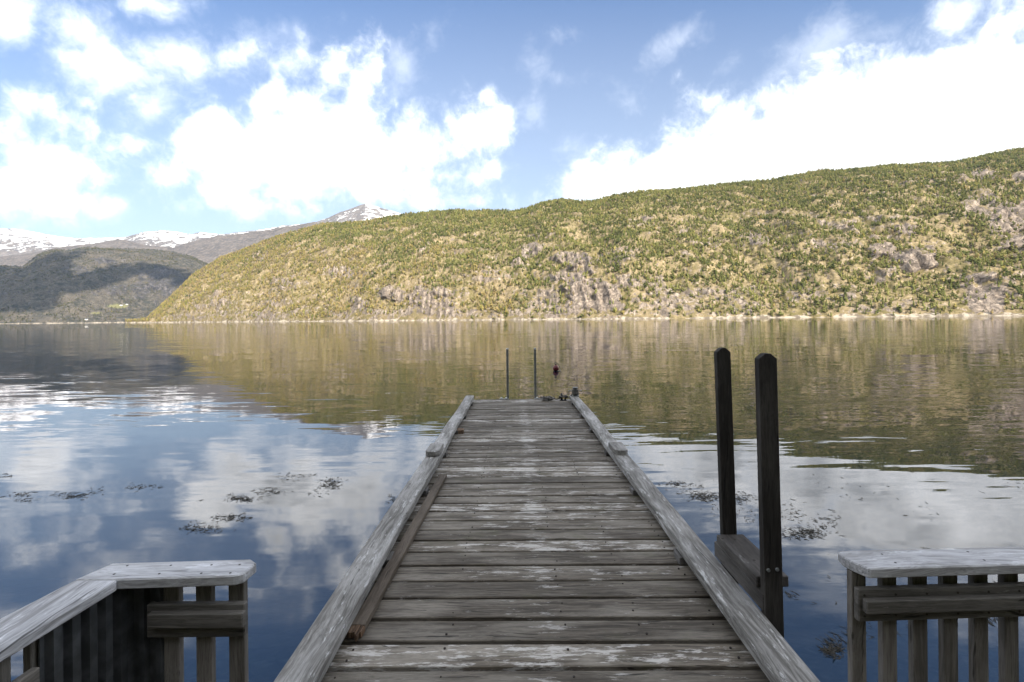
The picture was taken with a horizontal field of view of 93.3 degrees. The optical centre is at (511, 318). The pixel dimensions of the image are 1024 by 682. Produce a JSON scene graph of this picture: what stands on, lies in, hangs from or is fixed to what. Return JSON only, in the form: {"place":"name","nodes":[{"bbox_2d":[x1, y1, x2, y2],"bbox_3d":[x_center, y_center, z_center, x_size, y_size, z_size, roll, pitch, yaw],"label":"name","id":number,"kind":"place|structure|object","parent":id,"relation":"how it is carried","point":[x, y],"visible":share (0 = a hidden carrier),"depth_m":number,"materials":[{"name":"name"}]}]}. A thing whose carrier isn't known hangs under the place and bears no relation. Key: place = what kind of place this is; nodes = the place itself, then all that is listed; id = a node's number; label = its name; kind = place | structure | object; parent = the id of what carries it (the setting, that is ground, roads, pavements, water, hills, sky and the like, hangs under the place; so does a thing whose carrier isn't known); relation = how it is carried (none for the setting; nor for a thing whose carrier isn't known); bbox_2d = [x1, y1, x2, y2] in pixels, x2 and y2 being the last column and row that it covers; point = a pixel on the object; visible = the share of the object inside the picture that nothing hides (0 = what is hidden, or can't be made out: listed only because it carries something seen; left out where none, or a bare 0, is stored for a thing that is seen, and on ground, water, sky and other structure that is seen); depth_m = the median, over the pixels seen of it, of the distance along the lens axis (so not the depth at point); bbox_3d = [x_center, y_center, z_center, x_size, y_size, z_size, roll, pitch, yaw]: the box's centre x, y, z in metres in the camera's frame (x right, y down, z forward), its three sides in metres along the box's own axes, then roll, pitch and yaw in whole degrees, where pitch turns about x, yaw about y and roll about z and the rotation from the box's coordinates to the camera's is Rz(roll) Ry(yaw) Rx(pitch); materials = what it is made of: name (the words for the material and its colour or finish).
{"place":"outdoors","nodes":[
{"label":"outdoors","id":0,"kind":"place"},
{"bbox_2d":[0,247,206,323],"bbox_3d":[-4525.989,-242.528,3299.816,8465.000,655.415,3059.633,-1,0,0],"label":"mountain","id":1,"kind":"structure","parent":0,"point":[169,285],"depth_m":3125.09,"materials":[{"name":"green plant"}]},
{"bbox_2d":[0,246,209,323],"bbox_3d":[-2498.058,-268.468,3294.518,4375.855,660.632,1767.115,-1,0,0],"label":"forest","id":2,"kind":"object","parent":1,"relation":"on","point":[185,256],"visible":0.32,"depth_m":3286.75,"materials":[{"name":"green plant"}]},
{"bbox_2d":[0,222,319,266],"bbox_3d":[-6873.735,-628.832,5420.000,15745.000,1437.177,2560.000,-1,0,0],"label":"upland","id":3,"kind":"structure","parent":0,"point":[208,250],"depth_m":5740.88,"materials":[{"name":"grey stone"}]},
{"bbox_2d":[0,204,400,256],"bbox_3d":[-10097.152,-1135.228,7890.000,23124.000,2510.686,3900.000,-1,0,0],"label":"snow mountain","id":4,"kind":"structure","parent":0,"point":[15,242],"depth_m":8506.91,"materials":[{"name":"white snow"}]},
{"bbox_2d":[0,364,1023,578],"bbox_3d":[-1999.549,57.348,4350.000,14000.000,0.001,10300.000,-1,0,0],"label":"water","id":5,"kind":"structure","parent":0,"point":[370,447],"depth_m":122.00,"materials":[{"name":"blue liquid"}]},
{"bbox_2d":[0,316,1023,429],"bbox_3d":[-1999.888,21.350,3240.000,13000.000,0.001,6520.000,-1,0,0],"label":"water","id":6,"kind":"structure","parent":0,"point":[963,360],"depth_m":31.35,"materials":[{"name":"liquid"}]},
{"bbox_2d":[2,473,1018,658],"bbox_3d":[-0.405,2.497,5.712,16.252,0.034,4.220,-1,0,2],"label":"floating seaweed","id":7,"kind":"object","parent":6,"relation":"on","point":[828,649],"visible":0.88,"depth_m":6.10,"materials":[{"name":"brown plant"}]},
{"bbox_2d":[274,395,819,681],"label":"jetty","id":8,"kind":"object","parent":6,"relation":"in","point":[554,540],"visible":0.95,"depth_m":3.00,"materials":[{"name":"grey wood"}]},
{"bbox_2d":[347,474,446,641],"bbox_3d":[-0.770,1.645,3.782,0.077,0.038,2.627,0,0,2],"label":"loose board","id":9,"kind":"object","parent":8,"relation":"on","point":[362,619],"visible":0.99,"depth_m":3.12,"materials":[{"name":"brown wood"}]},
{"bbox_2d":[456,428,463,433],"bbox_3d":[-0.779,1.670,7.179,0.131,0.065,0.168,-1,0,-5],"label":"wood offcut","id":10,"kind":"object","parent":8,"relation":"on","point":[460,430],"visible":0.68,"depth_m":7.11,"materials":[{"name":"wood"}]},
{"bbox_2d":[499,348,540,399],"bbox_3d":[0.210,2.271,10.295,0.953,3.280,0.173,-1,0,0],"label":"swim ladder","id":11,"kind":"object","parent":8,"relation":"attached to","point":[507,378],"visible":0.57,"depth_m":10.33,"materials":[{"name":"metal"}]},
{"bbox_2d":[568,387,581,396],"bbox_3d":[1.288,1.488,9.852,0.280,0.178,0.150,-1,0,0],"label":"bollard","id":12,"kind":"object","parent":8,"relation":"on","point":[575,388],"visible":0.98,"depth_m":9.82,"materials":[{"name":"metal"}]},
{"bbox_2d":[540,389,578,400],"bbox_3d":[0.979,1.565,9.991,0.811,0.245,0.280,-1,0,13],"label":"mooring rope","id":13,"kind":"object","parent":12,"relation":"attached to","point":[549,398],"visible":0.99,"depth_m":9.95,"materials":[{"name":"grey"}]},
{"bbox_2d":[714,347,788,637],"bbox_3d":[1.385,1.933,2.788,0.208,3.509,0.639,-1,0,0],"label":"landing frame","id":14,"kind":"object","parent":8,"relation":"attached to","point":[760,576],"visible":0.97,"depth_m":2.50,"materials":[{"name":"wood"}]},
{"bbox_2d":[553,362,560,370],"bbox_3d":[2.113,2.296,22.928,0.289,0.438,0.406,-1,0,-30],"label":"buoy","id":15,"kind":"object","parent":6,"relation":"on","point":[555,367],"visible":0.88,"depth_m":22.89,"materials":[{"name":"red plastic"}]},
{"bbox_2d":[0,570,1023,681],"bbox_3d":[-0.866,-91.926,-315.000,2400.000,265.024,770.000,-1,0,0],"label":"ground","id":16,"kind":"structure","parent":0,"point":[284,612],"depth_m":10.64,"materials":[{"name":"blue liquid"}]},
{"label":"terrace","id":17,"kind":"structure","parent":16,"relation":"on","visible":0},
{"bbox_2d":[38,588,163,681],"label":"ribbed panel","id":18,"kind":"object","parent":17,"relation":"on","point":[106,639],"visible":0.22,"depth_m":1.45,"materials":[{"name":"black wood"}]},
{"bbox_2d":[0,559,255,681],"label":"fence","id":19,"kind":"object","parent":17,"relation":"on","point":[205,619],"visible":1,"depth_m":1.49,"materials":[{"name":"grey wood"}]},
{"bbox_2d":[838,547,1023,681],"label":"fence","id":20,"kind":"object","parent":17,"relation":"on","point":[977,600],"visible":1,"depth_m":1.53,"materials":[{"name":"grey wood"}]},
{"bbox_2d":[0,0,1023,237],"label":"sky","id":21,"kind":"structure","parent":0,"point":[119,118],"materials":[{"name":"blue"}]},
{"bbox_2d":[126,151,1023,322],"bbox_3d":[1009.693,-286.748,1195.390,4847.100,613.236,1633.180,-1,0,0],"label":"hillside","id":22,"kind":"structure","parent":0,"point":[924,262],"depth_m":930.05,"materials":[{"name":"green plant"}]},
{"bbox_2d":[125,147,1023,322],"bbox_3d":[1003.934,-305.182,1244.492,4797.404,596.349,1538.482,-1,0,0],"label":"forest","id":23,"kind":"object","parent":22,"relation":"on","point":[880,172],"visible":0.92,"depth_m":1106.17,"materials":[{"name":"green plant"}]}
]}

